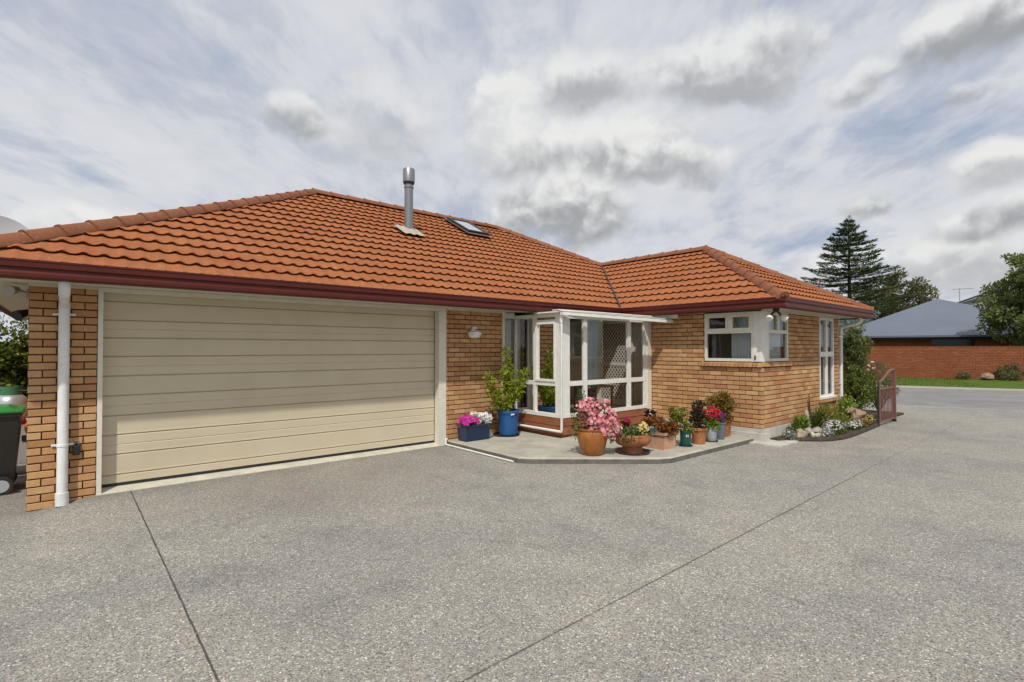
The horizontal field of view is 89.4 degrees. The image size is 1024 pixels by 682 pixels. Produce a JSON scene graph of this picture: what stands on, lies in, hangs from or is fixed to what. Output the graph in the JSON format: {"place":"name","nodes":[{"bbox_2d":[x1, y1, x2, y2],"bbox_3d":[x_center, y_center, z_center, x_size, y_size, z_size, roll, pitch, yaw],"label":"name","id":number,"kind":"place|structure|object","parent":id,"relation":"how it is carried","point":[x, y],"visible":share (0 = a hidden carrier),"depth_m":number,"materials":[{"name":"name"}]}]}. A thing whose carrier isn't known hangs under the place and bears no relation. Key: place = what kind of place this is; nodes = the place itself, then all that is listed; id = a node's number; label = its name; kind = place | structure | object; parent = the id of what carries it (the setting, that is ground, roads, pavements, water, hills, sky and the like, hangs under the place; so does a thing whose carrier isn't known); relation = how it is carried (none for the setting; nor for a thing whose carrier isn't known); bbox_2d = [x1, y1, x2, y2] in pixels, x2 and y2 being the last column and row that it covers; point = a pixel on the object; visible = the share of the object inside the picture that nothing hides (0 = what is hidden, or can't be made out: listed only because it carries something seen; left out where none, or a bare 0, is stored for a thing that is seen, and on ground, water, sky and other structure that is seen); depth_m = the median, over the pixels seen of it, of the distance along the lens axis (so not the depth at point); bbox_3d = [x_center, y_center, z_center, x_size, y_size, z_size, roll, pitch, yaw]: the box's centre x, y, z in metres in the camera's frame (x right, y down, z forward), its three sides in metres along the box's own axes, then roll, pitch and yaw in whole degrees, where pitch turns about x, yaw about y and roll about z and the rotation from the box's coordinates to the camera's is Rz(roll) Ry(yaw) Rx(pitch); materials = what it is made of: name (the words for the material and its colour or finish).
{"place":"outdoors","nodes":[
{"label":"outdoors","id":0,"kind":"place"},
{"bbox_2d":[0,403,1023,681],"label":"driveway","id":1,"kind":"structure","parent":0,"point":[888,551],"depth_m":4.04,"materials":[{"name":"grey concrete"}]},
{"bbox_2d":[0,404,26,495],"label":"wheelie bin","id":2,"kind":"object","parent":1,"relation":"on","point":[11,415],"visible":1,"depth_m":6.42,"materials":[{"name":"plastic"}]},
{"bbox_2d":[0,311,28,341],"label":"garden shrub","id":3,"kind":"object","parent":1,"relation":"on","point":[21,323],"visible":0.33,"depth_m":13.89,"materials":[{"name":"green plant"}]},
{"bbox_2d":[0,324,28,415],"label":"hedge","id":4,"kind":"object","parent":1,"relation":"on","point":[12,371],"visible":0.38,"depth_m":12.94,"materials":[{"name":"green plant"}]},
{"bbox_2d":[17,416,26,463],"bbox_3d":[-7.228,1.504,7.355,0.630,0.800,0.520,1,-1,-41],"label":"barbecue","id":5,"kind":"object","parent":1,"relation":"on","point":[22,455],"visible":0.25,"depth_m":7.32,"materials":[{"name":"silver metal"}]},
{"bbox_2d":[0,386,27,416],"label":"gas bottle","id":6,"kind":"object","parent":5,"relation":"on","point":[13,395],"visible":0.7,"depth_m":7.29,"materials":[{"name":"silver metal"}]},
{"bbox_2d":[0,167,874,511],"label":"house","id":7,"kind":"structure","parent":1,"relation":"on","point":[276,331],"depth_m":8.41,"materials":[{"name":"brick"}]},
{"bbox_2d":[0,216,28,233],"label":"satellite dish","id":8,"kind":"object","parent":7,"relation":"attached to","point":[8,225],"visible":0.11,"depth_m":11.80,"materials":[{"name":"silver metal"}]},
{"bbox_2d":[1,285,28,297],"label":"security light","id":9,"kind":"object","parent":7,"relation":"attached to","point":[8,290],"visible":0.84,"depth_m":5.68,"materials":[{"name":"silver metal"}]},
{"bbox_2d":[11,309,28,320],"bbox_3d":[-6.720,-0.373,7.140,0.145,0.192,0.276,0,-1,14],"label":"security light","id":10,"kind":"object","parent":7,"relation":"attached to","point":[18,315],"visible":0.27,"depth_m":7.05,"materials":[{"name":"black plastic"}]},
{"bbox_2d":[72,439,79,454],"bbox_3d":[-5.016,1.223,5.957,0.070,0.179,0.039,1,-1,-41],"label":"padlock box","id":11,"kind":"object","parent":7,"relation":"hanging from","point":[75,449],"visible":1,"depth_m":5.94,"materials":[{"name":"black plastic"}]},
{"bbox_2d":[101,293,434,487],"bbox_3d":[-3.182,0.621,7.816,4.828,2.440,0.093,1,-1,-41],"label":"garage door","id":12,"kind":"structure","parent":7,"relation":"in","point":[192,386],"depth_m":7.33,"materials":[{"name":"metal"}]},
{"bbox_2d":[468,326,480,337],"bbox_3d":[-0.695,-0.166,9.589,0.260,0.238,0.260,1,-1,-41],"label":"wall light","id":13,"kind":"object","parent":7,"relation":"attached to","point":[472,333],"visible":1,"depth_m":9.51,"materials":[{"name":"white paint"}]},
{"bbox_2d":[587,320,598,388],"bbox_3d":[1.540,0.222,10.158,0.480,1.410,0.039,1,-1,-41],"label":"curtain","id":14,"kind":"object","parent":7,"relation":"hanging from","point":[592,346],"visible":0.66,"depth_m":10.19,"materials":[{"name":"white fabric"}]},
{"bbox_2d":[573,385,613,410],"bbox_3d":[1.701,1.187,10.769,0.700,0.520,0.500,1,-1,-41],"label":"side table","id":15,"kind":"object","parent":7,"relation":"on","point":[600,386],"visible":0.43,"depth_m":10.72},
{"bbox_2d":[581,367,597,395],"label":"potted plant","id":16,"kind":"object","parent":15,"relation":"on","point":[591,391],"visible":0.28,"depth_m":10.18,"materials":[{"name":"plant"}]},
{"bbox_2d":[598,320,602,384],"bbox_3d":[1.771,0.201,10.396,0.140,1.360,0.038,1,-1,-41],"label":"curtain","id":17,"kind":"object","parent":7,"relation":"hanging from","point":[600,357],"visible":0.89,"depth_m":10.39,"materials":[{"name":"beige fabric"}]},
{"bbox_2d":[704,311,753,361],"bbox_3d":[4.186,-0.078,9.995,0.062,0.935,0.970,1,-1,-41],"label":"window","id":18,"kind":"structure","parent":7,"relation":"in","point":[729,328],"depth_m":9.98,"materials":[{"name":"white glass"}]},
{"bbox_2d":[732,317,750,358],"bbox_3d":[4.484,-0.076,9.988,0.030,0.900,0.500,1,-1,-41],"label":"curtain","id":19,"kind":"object","parent":7,"relation":"hanging from","point":[741,345],"visible":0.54,"depth_m":10.03,"materials":[{"name":"white fabric"}]},
{"bbox_2d":[769,315,779,357],"bbox_3d":[5.105,-0.074,10.085,0.550,0.900,0.030,1,-1,-41],"label":"curtain","id":20,"kind":"object","parent":7,"relation":"hanging from","point":[774,345],"visible":0.56,"depth_m":10.06,"materials":[{"name":"white fabric"}]},
{"bbox_2d":[766,308,788,321],"bbox_3d":[4.688,-0.463,9.156,0.403,0.255,0.151,0,-1,-4],"label":"spotlight","id":21,"kind":"object","parent":7,"relation":"attached to","point":[769,317],"visible":0.94,"depth_m":9.13,"materials":[{"name":"white plastic"}]},
{"bbox_2d":[768,312,787,361],"bbox_3d":[5.118,-0.078,9.993,0.910,0.935,0.057,1,-1,-41],"label":"window","id":22,"kind":"structure","parent":7,"relation":"in","point":[776,316],"depth_m":10.03,"materials":[{"name":"white glass"}]},
{"bbox_2d":[822,321,828,393],"bbox_3d":[7.204,0.394,11.894,0.340,1.780,0.030,1,-1,-41],"label":"curtain","id":23,"kind":"object","parent":7,"relation":"hanging from","point":[823,363],"visible":0.24,"depth_m":11.80,"materials":[{"name":"white fabric"}]},
{"bbox_2d":[818,317,833,396],"bbox_3d":[7.073,0.375,11.663,0.870,1.790,0.060,1,-1,-41],"label":"window","id":24,"kind":"structure","parent":7,"relation":"in","point":[825,353],"depth_m":11.65,"materials":[{"name":"white paint"}]},
{"bbox_2d":[445,438,513,461],"bbox_3d":[-0.579,1.788,8.542,0.054,0.120,1.865,1,-1,-41],"label":"conduit","id":25,"kind":"object","parent":1,"relation":"on","point":[446,439],"visible":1,"depth_m":8.48,"materials":[{"name":"white plastic"}]},
{"bbox_2d":[774,423,878,441],"bbox_3d":[6.637,1.860,10.360,3.832,0.104,0.581,1,-1,-31],"label":"garden edging","id":26,"kind":"object","parent":1,"relation":"on","point":[846,436],"visible":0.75,"depth_m":9.69,"materials":[{"name":"grey concrete"}]},
{"bbox_2d":[770,410,903,439],"bbox_3d":[6.778,1.911,12.520,6.700,0.105,3.440,1,-1,-41],"label":"garden bed","id":27,"kind":"object","parent":1,"relation":"on","point":[873,413],"visible":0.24,"depth_m":12.26,"materials":[{"name":"soil"}]},
{"bbox_2d":[781,428,796,439],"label":"garden plant","id":28,"kind":"object","parent":27,"relation":"on","point":[790,435],"visible":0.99,"depth_m":9.61,"materials":[{"name":"grey plant"}]},
{"bbox_2d":[786,425,803,432],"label":"garden plant","id":29,"kind":"object","parent":27,"relation":"on","point":[795,428],"visible":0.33,"depth_m":10.00,"materials":[{"name":"green plant"}]},
{"bbox_2d":[793,428,808,436],"bbox_3d":[5.476,1.759,9.843,0.415,0.183,0.249,1,-1,-41],"label":"rock","id":30,"kind":"object","parent":27,"relation":"on","point":[799,432],"visible":0.63,"depth_m":9.74,"materials":[{"name":"beige stone"}]},
{"bbox_2d":[792,413,810,428],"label":"garden plant","id":31,"kind":"object","parent":27,"relation":"on","point":[802,420],"visible":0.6,"depth_m":10.22,"materials":[{"name":"green plant"}]},
{"bbox_2d":[804,409,809,425],"bbox_3d":[5.911,1.595,10.406,0.135,0.443,0.145,0,-1,-19],"label":"rock","id":32,"kind":"object","parent":27,"relation":"on","point":[806,413],"visible":0.25,"depth_m":10.37,"materials":[{"name":"grey stone"}]},
{"bbox_2d":[804,427,813,433],"bbox_3d":[5.785,1.745,10.081,0.199,0.138,0.148,1,-1,-41],"label":"rock","id":33,"kind":"object","parent":27,"relation":"on","point":[808,430],"visible":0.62,"depth_m":10.04,"materials":[{"name":"beige stone"}]},
{"bbox_2d":[807,392,811,428],"bbox_3d":[6.085,1.446,10.598,0.053,0.778,0.194,-1,-1,42],"label":"garden stake","id":34,"kind":"object","parent":27,"relation":"on","point":[808,406],"visible":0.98,"depth_m":10.63,"materials":[{"name":"brown wood"}]},
{"bbox_2d":[812,427,821,432],"bbox_3d":[6.005,1.758,10.197,0.214,0.123,0.159,1,-1,-41],"label":"rock","id":35,"kind":"object","parent":27,"relation":"on","point":[816,429],"visible":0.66,"depth_m":10.15,"materials":[{"name":"beige stone"}]},
{"bbox_2d":[809,409,827,427],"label":"garden plant","id":36,"kind":"object","parent":27,"relation":"on","point":[819,415],"visible":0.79,"depth_m":10.67,"materials":[{"name":"green plant"}]},
{"bbox_2d":[812,401,840,428],"bbox_3d":[6.616,1.628,10.881,0.872,0.772,0.610,1,-1,-41],"label":"garden plant","id":37,"kind":"object","parent":27,"relation":"on","point":[821,409],"visible":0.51,"depth_m":10.79,"materials":[{"name":"green plant"}]},
{"bbox_2d":[818,429,835,436],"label":"garden plant","id":38,"kind":"object","parent":27,"relation":"on","point":[826,433],"visible":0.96,"depth_m":9.84,"materials":[{"name":"grey plant"}]},
{"bbox_2d":[821,419,847,430],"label":"garden plant","id":39,"kind":"object","parent":27,"relation":"on","point":[836,423],"visible":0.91,"depth_m":10.30,"materials":[{"name":"white plant"}]},
{"bbox_2d":[828,411,849,421],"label":"garden plant","id":40,"kind":"object","parent":27,"relation":"on","point":[843,417],"visible":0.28,"depth_m":11.11,"materials":[{"name":"green plant"}]},
{"bbox_2d":[830,427,847,435],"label":"garden plant","id":41,"kind":"object","parent":27,"relation":"on","point":[838,431],"visible":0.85,"depth_m":10.08,"materials":[{"name":"green plant"}]},
{"bbox_2d":[834,394,858,420],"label":"garden plant","id":42,"kind":"object","parent":27,"relation":"on","point":[846,401],"visible":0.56,"depth_m":11.71,"materials":[{"name":"green plant"}]},
{"bbox_2d":[843,418,863,428],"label":"garden plant","id":43,"kind":"object","parent":27,"relation":"on","point":[846,421],"visible":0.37,"depth_m":10.88,"materials":[{"name":"white plant"}]},
{"bbox_2d":[848,420,862,429],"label":"garden plant","id":44,"kind":"object","parent":27,"relation":"on","point":[850,424],"visible":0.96,"depth_m":10.65,"materials":[{"name":"white plant"}]},
{"bbox_2d":[838,323,874,385],"bbox_3d":[8.769,0.695,13.302,0.887,2.371,0.965,1,-1,-41],"label":"climbing shrub","id":45,"kind":"object","parent":27,"relation":"on","point":[854,352],"visible":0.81,"depth_m":13.12,"materials":[{"name":"green plant"}]},
{"bbox_2d":[850,409,866,419],"bbox_3d":[7.633,1.622,11.432,0.509,0.262,0.311,1,-1,-41],"label":"rock","id":46,"kind":"object","parent":27,"relation":"on","point":[857,413],"visible":0.75,"depth_m":11.31,"materials":[{"name":"beige stone"}]},
{"bbox_2d":[845,407,855,412],"bbox_3d":[7.651,1.545,11.699,0.317,0.165,0.200,1,-1,-41],"label":"rock","id":47,"kind":"object","parent":46,"relation":"on","point":[850,409],"visible":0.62,"depth_m":11.60,"materials":[{"name":"beige stone"}]},
{"bbox_2d":[838,361,882,410],"bbox_3d":[8.574,1.217,13.026,2.040,1.460,1.128,1,-1,-41],"label":"rose bush","id":48,"kind":"object","parent":27,"relation":"on","point":[852,379],"visible":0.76,"depth_m":12.71,"materials":[{"name":"green plant"}]},
{"bbox_2d":[860,417,871,427],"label":"garden plant","id":49,"kind":"object","parent":27,"relation":"on","point":[865,421],"visible":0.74,"depth_m":11.04,"materials":[{"name":"brown plant"}]},
{"bbox_2d":[865,414,874,424],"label":"garden plant","id":50,"kind":"object","parent":27,"relation":"on","point":[871,418],"visible":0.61,"depth_m":11.37,"materials":[{"name":"yellow plant"}]},
{"bbox_2d":[864,360,902,409],"bbox_3d":[9.721,1.197,13.628,1.230,1.386,1.018,1,-1,-41],"label":"shrub","id":51,"kind":"object","parent":27,"relation":"on","point":[883,373],"visible":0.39,"depth_m":13.60,"materials":[{"name":"green plant"}]},
{"bbox_2d":[877,369,896,426],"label":"garden gate","id":52,"kind":"structure","parent":1,"relation":"on","point":[893,417],"depth_m":11.94,"materials":[{"name":"paint"}]},
{"bbox_2d":[0,0,1023,341],"label":"sky","id":53,"kind":"structure","parent":0,"point":[602,131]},
{"bbox_2d":[447,425,752,463],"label":"patio","id":54,"kind":"structure","parent":0,"point":[525,447],"depth_m":8.39,"materials":[{"name":"concrete"}]},
{"bbox_2d":[455,411,492,441],"bbox_3d":[-0.687,1.521,9.309,0.636,0.505,0.410,1,-1,-41],"label":"planter box","id":55,"kind":"object","parent":54,"relation":"on","point":[470,428],"visible":1,"depth_m":9.21,"materials":[{"name":"blue plastic"}]},
{"bbox_2d":[483,344,529,436],"bbox_3d":[-0.122,0.915,9.801,1.220,1.732,0.520,1,-1,-41],"label":"lemon bush","id":56,"kind":"object","parent":54,"relation":"on","point":[508,416],"visible":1,"depth_m":9.70,"materials":[{"name":"green plant"}]},
{"bbox_2d":[567,388,622,455],"bbox_3d":[1.277,1.240,7.983,0.822,1.028,0.478,0,-1,24],"label":"flower pot","id":57,"kind":"object","parent":54,"relation":"on","point":[592,436],"visible":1,"depth_m":7.88,"materials":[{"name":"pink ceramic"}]},
{"bbox_2d":[615,416,657,454],"bbox_3d":[1.878,1.469,8.121,0.661,0.572,0.680,1,-1,-41],"label":"flower bowl","id":58,"kind":"object","parent":54,"relation":"on","point":[632,442],"visible":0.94,"depth_m":7.99,"materials":[{"name":"ceramic"}]},
{"bbox_2d":[639,414,681,449],"bbox_3d":[2.445,1.491,8.537,0.631,0.543,0.570,1,-1,-41],"label":"square planter","id":59,"kind":"object","parent":54,"relation":"on","point":[664,438],"visible":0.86,"depth_m":8.43,"materials":[{"name":"ceramic"}]},
{"bbox_2d":[667,406,697,446],"bbox_3d":[2.868,1.434,8.738,0.497,0.663,0.301,0,-1,14],"label":"potted plant","id":60,"kind":"object","parent":54,"relation":"on","point":[685,432],"visible":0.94,"depth_m":8.68,"materials":[{"name":"green plant"}]},
{"bbox_2d":[688,400,708,444],"bbox_3d":[3.221,1.390,8.916,0.355,0.757,0.373,1,-1,-41],"label":"potted plant","id":61,"kind":"object","parent":54,"relation":"on","point":[699,435],"visible":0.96,"depth_m":8.86,"materials":[{"name":"brown plant"}]},
{"bbox_2d":[702,405,723,441],"bbox_3d":[3.525,1.455,9.148,0.366,0.634,0.343,1,-1,-41],"label":"flower pot","id":62,"kind":"object","parent":54,"relation":"on","point":[713,427],"visible":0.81,"depth_m":9.08,"materials":[{"name":"grey plastic"}]},
{"bbox_2d":[705,390,736,436],"bbox_3d":[3.921,1.347,9.707,0.547,0.866,0.513,1,-1,-41],"label":"potted plant","id":63,"kind":"object","parent":54,"relation":"on","point":[722,405],"visible":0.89,"depth_m":9.64,"materials":[{"name":"green plant"}]},
{"bbox_2d":[716,412,726,439],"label":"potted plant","id":64,"kind":"object","parent":54,"relation":"on","point":[721,433],"visible":0.57,"depth_m":9.28,"materials":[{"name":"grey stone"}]},
{"bbox_2d":[644,409,656,419],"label":"potted plant","id":65,"kind":"object","parent":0,"point":[647,412],"visible":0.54,"depth_m":10.10,"materials":[{"name":"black plant"}]},
{"bbox_2d":[749,440,798,447],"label":"path","id":66,"kind":"structure","parent":0,"point":[777,444],"depth_m":9.31,"materials":[{"name":"concrete"}]},
{"bbox_2d":[844,376,1023,388],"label":"verge","id":67,"kind":"structure","parent":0,"point":[1011,384],"depth_m":24.52,"materials":[{"name":"green plant"}]},
{"bbox_2d":[838,346,1023,379],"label":"brick fence","id":68,"kind":"object","parent":67,"relation":"on","point":[945,362],"visible":0.41,"depth_m":28.69,"materials":[{"name":"red brick"}]},
{"bbox_2d":[954,370,973,379],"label":"verge bush","id":69,"kind":"object","parent":67,"relation":"on","point":[964,375],"visible":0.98,"depth_m":27.68,"materials":[{"name":"green plant"}]},
{"bbox_2d":[980,373,994,379],"bbox_3d":[25.075,1.849,27.296,0.837,0.370,0.588,1,-1,-41],"label":"boulder","id":70,"kind":"object","parent":67,"relation":"on","point":[986,376],"visible":1,"depth_m":27.09,"materials":[{"name":"beige stone"}]},
{"bbox_2d":[993,362,1023,380],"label":"verge bush","id":71,"kind":"object","parent":67,"relation":"on","point":[1010,375],"visible":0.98,"depth_m":26.88,"materials":[{"name":"green plant"}]},
{"bbox_2d":[866,389,1023,409],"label":"road","id":72,"kind":"structure","parent":0,"point":[968,399],"depth_m":17.75,"materials":[{"name":"grey asphalt"}]},
{"bbox_2d":[876,385,1023,390],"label":"footpath","id":73,"kind":"structure","parent":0,"point":[959,388],"depth_m":21.29,"materials":[{"name":"concrete"}]},
{"label":"ground","id":74,"kind":"structure","parent":0,"visible":0},
{"bbox_2d":[838,309,880,330],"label":"pale tree","id":75,"kind":"object","parent":74,"relation":"on","point":[843,322],"visible":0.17,"depth_m":42.20,"materials":[{"name":"green plant"}]},
{"bbox_2d":[800,216,925,325],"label":"conifer tree","id":76,"kind":"object","parent":74,"relation":"on","point":[844,245],"visible":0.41,"depth_m":47.17,"materials":[{"name":"green plant"}]},
{"bbox_2d":[852,267,939,323],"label":"dark tree","id":77,"kind":"object","parent":74,"relation":"on","point":[913,287],"visible":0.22,"depth_m":50.06,"materials":[{"name":"green plant"}]},
{"bbox_2d":[843,299,1020,345],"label":"neighbour house","id":78,"kind":"structure","parent":74,"relation":"on","point":[937,322],"depth_m":35.17,"materials":[{"name":"grey metal"}]},
{"bbox_2d":[931,339,973,345],"bbox_3d":[28.992,0.246,34.075,2.198,0.999,0.100,-1,-1,30],"label":"window","id":79,"kind":"structure","parent":78,"relation":"in","point":[934,342],"depth_m":34.03,"materials":[{"name":"black glass"}]},
{"bbox_2d":[870,386,1023,393],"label":"kerb","id":80,"kind":"structure","parent":74,"relation":"on","point":[964,390],"depth_m":20.86,"materials":[{"name":"concrete"}]},
{"bbox_2d":[953,288,1007,308],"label":"distant house","id":81,"kind":"structure","parent":74,"relation":"on","point":[969,302],"depth_m":47.55,"materials":[{"name":"grey"}]},
{"bbox_2d":[972,252,1023,345],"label":"garden tree","id":82,"kind":"object","parent":74,"relation":"on","point":[999,316],"visible":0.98,"depth_m":29.30,"materials":[{"name":"green plant"}]}
]}

